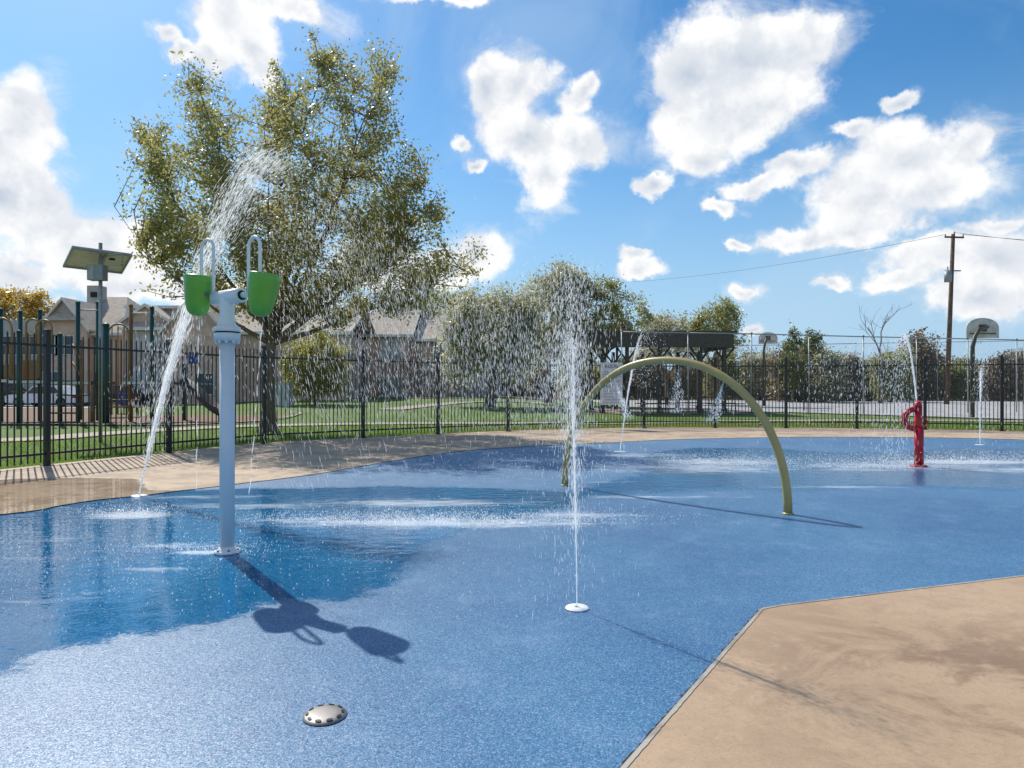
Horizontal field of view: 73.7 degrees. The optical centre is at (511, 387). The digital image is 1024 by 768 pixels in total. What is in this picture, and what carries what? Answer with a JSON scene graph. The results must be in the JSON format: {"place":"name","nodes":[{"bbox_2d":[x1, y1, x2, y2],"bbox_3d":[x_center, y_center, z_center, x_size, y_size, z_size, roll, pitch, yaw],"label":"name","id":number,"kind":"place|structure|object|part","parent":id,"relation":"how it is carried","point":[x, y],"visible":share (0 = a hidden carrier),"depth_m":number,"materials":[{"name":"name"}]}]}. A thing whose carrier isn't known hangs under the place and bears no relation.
{"place":"outdoors","nodes":[
{"label":"outdoors","id":0,"kind":"place"},
{"bbox_2d":[4,405,149,407],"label":"parking lot","id":1,"kind":"structure","parent":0,"point":[31,406],"depth_m":46.00,"materials":[{"name":"grey asphalt"}]},
{"bbox_2d":[4,383,26,405],"bbox_3d":[-35.921,0.390,47.000,4.740,1.720,1.930,0,0,0],"label":"parked car","id":2,"kind":"object","parent":1,"relation":"on","point":[10,389],"visible":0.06,"depth_m":46.37,"materials":[{"name":"grey metal"}]},
{"bbox_2d":[4,385,87,406],"bbox_3d":[-31.183,0.540,46.000,4.640,1.420,1.830,0,0,0],"label":"parked car","id":3,"kind":"object","parent":1,"relation":"on","point":[68,398],"visible":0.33,"depth_m":45.10,"materials":[{"name":"white metal"}]},
{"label":"side window","id":4,"kind":"part","parent":3,"relation":"part of","materials":[{"name":"black glass"}]},
{"bbox_2d":[84,386,149,405],"bbox_3d":[-28.346,0.540,48.400,4.640,1.420,1.830,0,0,0],"label":"parked car","id":5,"kind":"object","parent":1,"relation":"on","point":[138,395],"visible":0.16,"depth_m":47.78,"materials":[{"name":"grey metal"}]},
{"bbox_2d":[0,437,1023,767],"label":"splash pad","id":6,"kind":"object","parent":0,"point":[410,613],"visible":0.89,"depth_m":4.30,"materials":[{"name":"rubber"}]},
{"bbox_2d":[130,494,146,496],"bbox_3d":[-4.317,1.242,7.905,0.180,0.009,0.180,0,0,0],"label":"ground nozzle","id":7,"kind":"object","parent":6,"relation":"on","point":[138,495],"visible":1,"depth_m":7.87,"materials":[{"name":"silver metal"}]},
{"bbox_2d":[184,235,280,555],"bbox_3d":[-2.098,0.049,5.122,0.932,2.398,0.241,0,0,28],"label":"bucket feature","id":8,"kind":"object","parent":6,"relation":"on","point":[201,294],"visible":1,"depth_m":5.13,"materials":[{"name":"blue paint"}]},
{"bbox_2d":[302,704,346,725],"bbox_3d":[-0.713,1.240,2.603,0.166,0.015,0.166,0,0,0],"label":"drain cap","id":9,"kind":"object","parent":6,"relation":"on","point":[324,715],"visible":1,"depth_m":2.58,"materials":[{"name":"silver metal"}]},
{"bbox_2d":[565,603,588,611],"bbox_3d":[0.368,1.242,3.872,0.136,0.009,0.136,0,0,0],"label":"ground nozzle","id":10,"kind":"object","parent":6,"relation":"on","point":[576,607],"visible":1,"depth_m":3.85,"materials":[{"name":"silver metal"}]},
{"bbox_2d":[561,357,793,514],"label":"spray arch","id":11,"kind":"structure","parent":6,"relation":"on","point":[746,396],"depth_m":7.36,"materials":[{"name":"green paint"}]},
{"bbox_2d":[619,610,758,767],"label":"expansion gap","id":12,"kind":"object","parent":6,"relation":"on","point":[648,733],"visible":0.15,"depth_m":2.61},
{"bbox_2d":[901,401,928,466],"bbox_3d":[6.428,0.725,10.897,0.399,1.044,0.258,0,0,22],"label":"red spray post","id":13,"kind":"object","parent":6,"relation":"on","point":[918,427],"visible":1,"depth_m":10.83,"materials":[{"name":"metal"}]},
{"bbox_2d":[0,428,1023,513],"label":"concrete deck","id":14,"kind":"structure","parent":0,"point":[30,488],"depth_m":12.21,"materials":[{"name":"beige concrete"}]},
{"bbox_2d":[0,328,1023,466],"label":"iron fence","id":15,"kind":"object","parent":14,"relation":"on","point":[46,345],"visible":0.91,"depth_m":16.95,"materials":[{"name":"black metal"}]},
{"bbox_2d":[600,362,622,404],"bbox_3d":[3.023,-0.129,20.747,0.668,1.291,0.030,0,0,0],"label":"rules sign","id":16,"kind":"object","parent":15,"relation":"attached to","point":[611,393],"visible":0.88,"depth_m":20.74,"materials":[{"name":"white metal"}]},
{"bbox_2d":[440,423,1020,433],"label":"fence weeds","id":17,"kind":"object","parent":14,"relation":"on","point":[734,427],"visible":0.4,"depth_m":21.04,"materials":[{"name":"green plant"}]},
{"bbox_2d":[0,391,1023,468],"bbox_3d":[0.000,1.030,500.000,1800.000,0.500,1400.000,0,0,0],"label":"lawn","id":18,"kind":"structure","parent":0,"point":[498,412],"depth_m":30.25,"materials":[{"name":"green plant"}]},
{"bbox_2d":[0,283,54,319],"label":"autumn tree","id":19,"kind":"object","parent":18,"relation":"on","point":[31,306],"visible":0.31,"depth_m":71.70,"materials":[{"name":"yellow plant"}]},
{"bbox_2d":[4,285,138,403],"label":"apartment block","id":20,"kind":"structure","parent":18,"relation":"on","point":[60,316],"depth_m":54.39,"materials":[{"name":"beige brick"}]},
{"bbox_2d":[4,336,15,354],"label":"window","id":21,"kind":"structure","parent":20,"relation":"in","point":[9,337],"depth_m":54.38,"materials":[{"name":"grey glass"}]},
{"bbox_2d":[23,336,36,354],"bbox_3d":[-38.391,-3.382,54.360,1.570,1.570,0.080,0,0,0],"label":"window","id":22,"kind":"structure","parent":20,"relation":"in","point":[23,336],"depth_m":54.38,"materials":[{"name":"grey glass"}]},
{"bbox_2d":[42,371,56,384],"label":"window","id":23,"kind":"structure","parent":20,"relation":"in","point":[55,372],"depth_m":54.09,"materials":[{"name":"grey glass"}]},
{"bbox_2d":[54,335,74,354],"bbox_3d":[-35.432,-3.382,54.060,1.570,1.570,0.080,0,0,0],"label":"window","id":24,"kind":"structure","parent":20,"relation":"in","point":[68,337],"depth_m":54.09,"materials":[{"name":"grey glass"}]},
{"bbox_2d":[63,243,132,441],"bbox_3d":[-9.678,-1.069,16.092,1.183,4.698,1.270,0,0,42],"label":"solar lamp","id":25,"kind":"object","parent":18,"relation":"on","point":[99,264],"visible":0.94,"depth_m":16.07,"materials":[{"name":"grey metal"}]},
{"bbox_2d":[119,393,127,413],"bbox_3d":[-18.747,0.752,33.000,0.620,0.995,0.460,0,0,0],"label":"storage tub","id":26,"kind":"object","parent":18,"relation":"on","point":[125,400],"visible":0.17,"depth_m":32.82,"materials":[{"name":"plastic"}]},
{"bbox_2d":[1,408,290,424],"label":"mulch bed","id":27,"kind":"object","parent":18,"relation":"on","point":[24,420],"visible":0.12,"depth_m":27.86,"materials":[{"name":"brown wood"}]},
{"bbox_2d":[0,301,218,424],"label":"play structure","id":28,"kind":"object","parent":27,"relation":"on","point":[107,327],"visible":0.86,"depth_m":25.12,"materials":[{"name":"metal"}]},
{"bbox_2d":[95,399,144,416],"bbox_3d":[-16.644,0.858,29.000,1.350,0.756,1.620,0,0,0],"label":"picnic table","id":29,"kind":"object","parent":27,"relation":"on","point":[133,406],"visible":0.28,"depth_m":29.25,"materials":[{"name":"grey metal"}]},
{"bbox_2d":[1,412,300,423],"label":"bed kerb","id":30,"kind":"structure","parent":18,"relation":"on","point":[85,423],"depth_m":23.09,"materials":[{"name":"concrete"}]},
{"bbox_2d":[115,302,375,404],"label":"apartment block","id":31,"kind":"structure","parent":18,"relation":"on","point":[179,325],"depth_m":49.00,"materials":[{"name":"grey"}]},
{"bbox_2d":[133,332,143,349],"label":"window","id":32,"kind":"structure","parent":31,"relation":"in","point":[139,336],"depth_m":49.99,"materials":[{"name":"grey glass"}]},
{"bbox_2d":[133,367,148,392],"bbox_3d":[-27.233,-0.586,49.960,1.370,1.970,0.080,0,0,0],"label":"window","id":33,"kind":"structure","parent":31,"relation":"in","point":[134,368],"depth_m":49.99,"materials":[{"name":"grey glass"}]},
{"bbox_2d":[144,332,154,349],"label":"window","id":34,"kind":"structure","parent":31,"relation":"in","point":[146,334],"depth_m":49.92,"materials":[{"name":"grey glass"}]},
{"bbox_2d":[149,367,165,392],"bbox_3d":[-25.915,-0.586,49.960,1.370,1.970,0.080,0,0,0],"label":"window","id":35,"kind":"structure","parent":31,"relation":"in","point":[157,368],"depth_m":49.99,"materials":[{"name":"grey glass"}]},
{"bbox_2d":[155,332,165,349],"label":"window","id":36,"kind":"structure","parent":31,"relation":"in","point":[159,338],"depth_m":49.99,"materials":[{"name":"grey glass"}]},
{"bbox_2d":[196,373,214,394],"bbox_3d":[-21.575,-0.281,47.960,1.370,1.570,0.080,0,0,0],"label":"window","id":37,"kind":"structure","parent":31,"relation":"in","point":[197,374],"depth_m":47.98,"materials":[{"name":"grey glass"}]},
{"bbox_2d":[275,383,294,406],"bbox_3d":[-13.353,0.470,40.000,1.050,1.560,0.700,0,0,0],"label":"utility cabinet","id":38,"kind":"object","parent":18,"relation":"on","point":[283,394],"visible":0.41,"depth_m":39.68,"materials":[{"name":"grey metal"}]},
{"bbox_3d":[-13.353,0.500,39.690,0.900,1.300,0.020,0,0,0],"label":"cabinet door","id":39,"kind":"part","parent":38,"relation":"part of","materials":[{"name":"grey metal"}]},
{"bbox_2d":[112,27,493,433],"bbox_3d":[-5.660,-4.490,19.392,10.327,11.592,8.065,0,0,0],"label":"oak tree","id":40,"kind":"object","parent":18,"relation":"on","point":[368,229],"visible":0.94,"depth_m":18.32,"materials":[{"name":"green plant"}]},
{"bbox_2d":[276,324,354,404],"bbox_3d":[-11.861,-1.502,41.733,5.070,5.225,4.558,0,0,0],"label":"shrub","id":41,"kind":"object","parent":18,"relation":"on","point":[305,345],"visible":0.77,"depth_m":41.28,"materials":[{"name":"green plant"}]},
{"bbox_2d":[360,310,501,397],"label":"apartment block","id":42,"kind":"structure","parent":18,"relation":"on","point":[394,337],"depth_m":58.60,"materials":[{"name":"beige brick"}]},
{"bbox_2d":[380,376,388,396],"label":"window","id":43,"kind":"structure","parent":42,"relation":"in","point":[383,377],"depth_m":57.99,"materials":[{"name":"grey glass"}]},
{"bbox_2d":[380,338,389,360],"bbox_3d":[-10.785,-3.227,57.960,0.850,2.070,0.080,0,0,0],"label":"window","id":44,"kind":"structure","parent":42,"relation":"in","point":[384,342],"depth_m":57.99,"materials":[{"name":"grey glass"}]},
{"bbox_2d":[391,376,399,396],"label":"window","id":45,"kind":"structure","parent":42,"relation":"in","point":[394,379],"depth_m":57.99,"materials":[{"name":"grey glass"}]},
{"bbox_2d":[391,338,400,360],"bbox_3d":[-9.851,-3.227,57.960,0.850,2.070,0.080,0,0,0],"label":"window","id":46,"kind":"structure","parent":42,"relation":"in","point":[395,342],"depth_m":57.99,"materials":[{"name":"grey glass"}]},
{"bbox_2d":[433,343,445,361],"bbox_3d":[-6.177,-3.057,58.560,1.170,1.670,0.080,0,0,0],"label":"window","id":47,"kind":"structure","parent":42,"relation":"in","point":[434,344],"depth_m":58.59,"materials":[{"name":"grey glass"}]},
{"bbox_2d":[405,285,484,325],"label":"autumn tree","id":48,"kind":"object","parent":18,"relation":"on","point":[437,302],"visible":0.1,"depth_m":65.23,"materials":[{"name":"green plant"}]},
{"bbox_2d":[425,279,556,406],"bbox_3d":[-1.224,-2.696,40.008,7.621,7.682,5.614,0,0,0],"label":"willow tree","id":49,"kind":"object","parent":18,"relation":"on","point":[515,332],"visible":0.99,"depth_m":39.23,"materials":[{"name":"green plant"}]},
{"bbox_2d":[502,365,527,396],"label":"belt tree","id":50,"kind":"object","parent":18,"relation":"on","point":[504,388],"visible":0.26,"depth_m":74.47,"materials":[{"name":"green plant"}]},
{"bbox_2d":[524,363,558,397],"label":"belt tree","id":51,"kind":"object","parent":18,"relation":"on","point":[540,384],"visible":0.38,"depth_m":70.78,"materials":[{"name":"green plant"}]},
{"bbox_2d":[495,255,605,402],"bbox_3d":[2.391,-4.116,46.947,8.597,10.422,5.992,0,0,0],"label":"willow tree","id":52,"kind":"object","parent":18,"relation":"on","point":[561,285],"visible":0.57,"depth_m":46.24,"materials":[{"name":"green plant"}]},
{"bbox_2d":[557,364,588,398],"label":"belt tree","id":53,"kind":"object","parent":18,"relation":"on","point":[580,384],"visible":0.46,"depth_m":75.81,"materials":[{"name":"green plant"}]},
{"bbox_2d":[554,352,597,397],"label":"belt tree","id":54,"kind":"object","parent":18,"relation":"on","point":[566,372],"visible":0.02,"depth_m":85.86,"materials":[{"name":"green plant"}]},
{"bbox_2d":[584,362,599,398],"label":"belt tree","id":55,"kind":"object","parent":18,"relation":"on","point":[593,379],"visible":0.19,"depth_m":75.67,"materials":[{"name":"green plant"}]},
{"bbox_2d":[570,271,659,405],"bbox_3d":[6.703,-3.458,46.109,6.729,9.422,3.813,0,0,0],"label":"leaning tree","id":56,"kind":"object","parent":18,"relation":"on","point":[612,308],"visible":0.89,"depth_m":45.71,"materials":[{"name":"green plant"}]},
{"bbox_2d":[599,354,632,399],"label":"belt tree","id":57,"kind":"object","parent":18,"relation":"on","point":[623,360],"visible":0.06,"depth_m":72.57,"materials":[{"name":"green plant"}]},
{"bbox_2d":[615,320,632,405],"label":"sapling","id":58,"kind":"object","parent":18,"relation":"on","point":[624,328],"visible":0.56,"depth_m":46.85,"materials":[{"name":"green plant"}]},
{"bbox_2d":[623,349,662,399],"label":"belt tree","id":59,"kind":"object","parent":18,"relation":"on","point":[636,382],"visible":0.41,"depth_m":71.11,"materials":[{"name":"green plant"}]},
{"bbox_2d":[648,367,675,399],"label":"belt tree","id":60,"kind":"object","parent":18,"relation":"on","point":[670,386],"visible":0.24,"depth_m":72.85,"materials":[{"name":"green plant"}]},
{"bbox_2d":[584,409,749,413],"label":"pavilion slab","id":61,"kind":"structure","parent":18,"relation":"on","point":[672,411],"depth_m":34.51,"materials":[{"name":"concrete"}]},
{"bbox_2d":[636,397,674,411],"bbox_3d":[7.328,0.858,35.000,1.800,0.756,1.620,0,0,0],"label":"picnic table","id":62,"kind":"object","parent":61,"relation":"on","point":[668,404],"visible":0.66,"depth_m":34.61,"materials":[{"name":"grey wood"}]},
{"bbox_2d":[575,331,736,412],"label":"park pavilion","id":63,"kind":"structure","parent":61,"relation":"on","point":[592,339],"depth_m":33.53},
{"bbox_2d":[668,397,697,410],"bbox_3d":[9.534,0.858,37.000,1.800,0.756,1.620,0,0,0],"label":"picnic table","id":64,"kind":"object","parent":61,"relation":"on","point":[681,402],"visible":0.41,"depth_m":37.22,"materials":[{"name":"grey wood"}]},
{"bbox_2d":[703,397,744,411],"bbox_3d":[10.884,0.858,35.400,1.800,0.756,1.620,0,0,0],"label":"picnic table","id":65,"kind":"object","parent":61,"relation":"on","point":[726,403],"visible":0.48,"depth_m":35.01,"materials":[{"name":"grey wood"}]},
{"bbox_2d":[629,309,705,401],"bbox_3d":[11.959,-2.323,52.058,6.322,7.256,4.304,0,0,0],"label":"scrub tree","id":66,"kind":"object","parent":18,"relation":"on","point":[664,323],"visible":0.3,"depth_m":51.53,"materials":[{"name":"green plant"}]},
{"bbox_2d":[670,364,704,399],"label":"belt tree","id":67,"kind":"object","parent":18,"relation":"on","point":[684,381],"visible":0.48,"depth_m":70.87,"materials":[{"name":"green plant"}]},
{"bbox_2d":[685,294,750,405],"bbox_3d":[13.977,-2.576,47.093,4.814,7.784,3.762,0,0,0],"label":"scrub tree","id":68,"kind":"object","parent":18,"relation":"on","point":[727,311],"visible":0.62,"depth_m":46.59,"materials":[{"name":"green plant"}]},
{"bbox_2d":[703,349,744,399],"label":"belt tree","id":69,"kind":"object","parent":18,"relation":"on","point":[733,363],"visible":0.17,"depth_m":71.09,"materials":[{"name":"green plant"}]},
{"bbox_2d":[734,359,753,399],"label":"belt tree","id":70,"kind":"object","parent":18,"relation":"on","point":[741,382],"depth_m":75.61,"materials":[{"name":"green plant"}]},
{"bbox_2d":[740,347,767,397],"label":"belt tree","id":71,"kind":"object","parent":18,"relation":"on","point":[749,353],"depth_m":87.85,"materials":[{"name":"green plant"}]},
{"bbox_2d":[734,347,777,399],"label":"belt tree","id":72,"kind":"object","parent":18,"relation":"on","point":[758,381],"visible":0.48,"depth_m":68.79,"materials":[{"name":"green plant"}]},
{"bbox_2d":[756,342,822,401],"bbox_3d":[25.623,-1.189,62.332,6.762,6.617,5.981,0,0,5],"label":"belt tree","id":73,"kind":"object","parent":18,"relation":"on","point":[799,398],"visible":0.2,"depth_m":61.23,"materials":[{"name":"green plant"}]},
{"bbox_2d":[773,322,811,402],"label":"sapling","id":74,"kind":"object","parent":18,"relation":"on","point":[792,356],"visible":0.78,"depth_m":57.85,"materials":[{"name":"green plant"}]},
{"bbox_2d":[593,400,1022,418],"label":"basketball court","id":75,"kind":"object","parent":18,"relation":"on","point":[831,407],"visible":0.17,"depth_m":43.36,"materials":[{"name":"concrete"}]},
{"bbox_2d":[758,332,777,405],"bbox_3d":[18.087,-1.359,48.738,1.677,5.277,0.911,0,0,-38],"label":"basketball hoop","id":76,"kind":"object","parent":75,"relation":"on","point":[764,340],"visible":0.95,"depth_m":48.85,"materials":[{"name":"metal"}]},
{"bbox_2d":[798,387,811,409],"bbox_3d":[16.302,0.610,38.000,0.630,1.320,0.390,0,0,0],"label":"park grill","id":77,"kind":"object","parent":75,"relation":"on","point":[801,389],"visible":0.67,"depth_m":37.97,"materials":[{"name":"black metal"}]},
{"bbox_2d":[621,330,1023,415],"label":"chain link fence","id":78,"kind":"object","parent":75,"relation":"on","point":[752,333],"visible":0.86,"depth_m":31.99,"materials":[{"name":"silver metal"}]},
{"bbox_2d":[638,340,1023,402],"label":"chain link fence","id":79,"kind":"object","parent":75,"relation":"on","point":[865,366],"visible":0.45,"depth_m":56.70,"materials":[{"name":"silver metal"}]},
{"bbox_2d":[966,318,998,416],"bbox_3d":[20.217,-0.893,29.737,2.067,4.345,0.882,0,0,-31],"label":"basketball hoop","id":80,"kind":"object","parent":75,"relation":"on","point":[979,328],"visible":0.98,"depth_m":29.85,"materials":[{"name":"grey metal"}]},
{"bbox_2d":[800,329,825,401],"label":"sapling","id":81,"kind":"object","parent":18,"relation":"on","point":[812,340],"visible":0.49,"depth_m":59.63,"materials":[{"name":"green plant"}]},
{"bbox_2d":[792,345,854,401],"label":"belt tree","id":82,"kind":"object","parent":18,"relation":"on","point":[831,370],"visible":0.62,"depth_m":58.52,"materials":[{"name":"green plant"}]},
{"bbox_2d":[830,350,867,400],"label":"belt tree","id":83,"kind":"object","parent":18,"relation":"on","point":[850,358],"visible":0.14,"depth_m":64.94,"materials":[{"name":"green plant"}]},
{"bbox_2d":[851,352,891,400],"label":"belt tree","id":84,"kind":"object","parent":18,"relation":"on","point":[867,394],"visible":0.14,"depth_m":65.04,"materials":[{"name":"green plant"}]},
{"bbox_2d":[848,302,914,402],"bbox_3d":[31.818,-3.078,58.700,4.496,8.833,5.712,0,0,0],"label":"bare tree","id":85,"kind":"object","parent":18,"relation":"on","point":[881,341],"visible":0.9,"depth_m":58.09,"materials":[{"name":"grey plant"}]},
{"bbox_2d":[859,344,920,401],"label":"belt tree","id":86,"kind":"object","parent":18,"relation":"on","point":[901,374],"visible":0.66,"depth_m":59.27,"materials":[{"name":"green plant"}]},
{"bbox_2d":[895,327,950,400],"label":"belt tree","id":87,"kind":"object","parent":18,"relation":"on","point":[922,353],"visible":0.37,"depth_m":68.38,"materials":[{"name":"green plant"}]},
{"bbox_2d":[929,358,969,399],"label":"belt tree","id":88,"kind":"object","parent":18,"relation":"on","point":[958,379],"visible":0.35,"depth_m":70.76,"materials":[{"name":"green plant"}]},
{"bbox_2d":[944,231,963,403],"bbox_3d":[33.545,-5.269,51.815,1.602,13.252,0.750,0,0,0],"label":"utility pole","id":89,"kind":"object","parent":18,"relation":"on","point":[949,276],"visible":0.97,"depth_m":51.87,"materials":[{"name":"brown wood"}]},
{"bbox_2d":[616,235,940,282],"bbox_3d":[20.487,-14.662,83.401,0.025,6.061,67.897,0,0,-21],"label":"power line","id":90,"kind":"object","parent":89,"relation":"attached to","point":[798,261],"visible":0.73,"depth_m":64.49,"materials":[{"name":"black metal"}]},
{"bbox_2d":[939,353,975,363],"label":"belt tree","id":91,"kind":"object","parent":18,"relation":"on","point":[953,358],"visible":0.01,"depth_m":87.71,"materials":[{"name":"green plant"}]},
{"bbox_2d":[953,360,984,399],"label":"belt tree","id":92,"kind":"object","parent":18,"relation":"on","point":[969,382],"visible":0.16,"depth_m":75.27,"materials":[{"name":"green plant"}]},
{"bbox_2d":[956,354,984,397],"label":"belt tree","id":93,"kind":"object","parent":18,"relation":"on","point":[965,358],"visible":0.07,"depth_m":82.78,"materials":[{"name":"green plant"}]},
{"bbox_2d":[975,349,1022,400],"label":"belt tree","id":94,"kind":"object","parent":18,"relation":"on","point":[995,378],"visible":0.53,"depth_m":63.98,"materials":[{"name":"green plant"}]},
{"bbox_2d":[1008,348,1022,399],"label":"belt tree","id":95,"kind":"object","parent":18,"relation":"on","point":[1020,359],"visible":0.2,"depth_m":73.26,"materials":[{"name":"plant"}]},
{"bbox_2d":[1,419,1022,440],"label":"path","id":96,"kind":"structure","parent":0,"point":[62,436],"depth_m":23.97,"materials":[{"name":"concrete"}]},
{"bbox_2d":[0,0,1023,388],"label":"sky","id":97,"kind":"structure","parent":0,"point":[642,141],"materials":[{"name":"blue"}]},
{"bbox_2d":[383,401,770,411],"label":"path","id":98,"kind":"structure","parent":0,"point":[419,406],"depth_m":40.23,"materials":[{"name":"concrete"}]},
{"bbox_2d":[620,576,1023,767],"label":"concrete slab","id":99,"kind":"structure","parent":0,"point":[931,677],"depth_m":2.78,"materials":[{"name":"beige concrete"}]},
{"bbox_2d":[621,575,1023,767],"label":"slab edging","id":100,"kind":"object","parent":99,"relation":"on","point":[663,722],"visible":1,"depth_m":3.00,"materials":[{"name":"concrete"}]}
]}

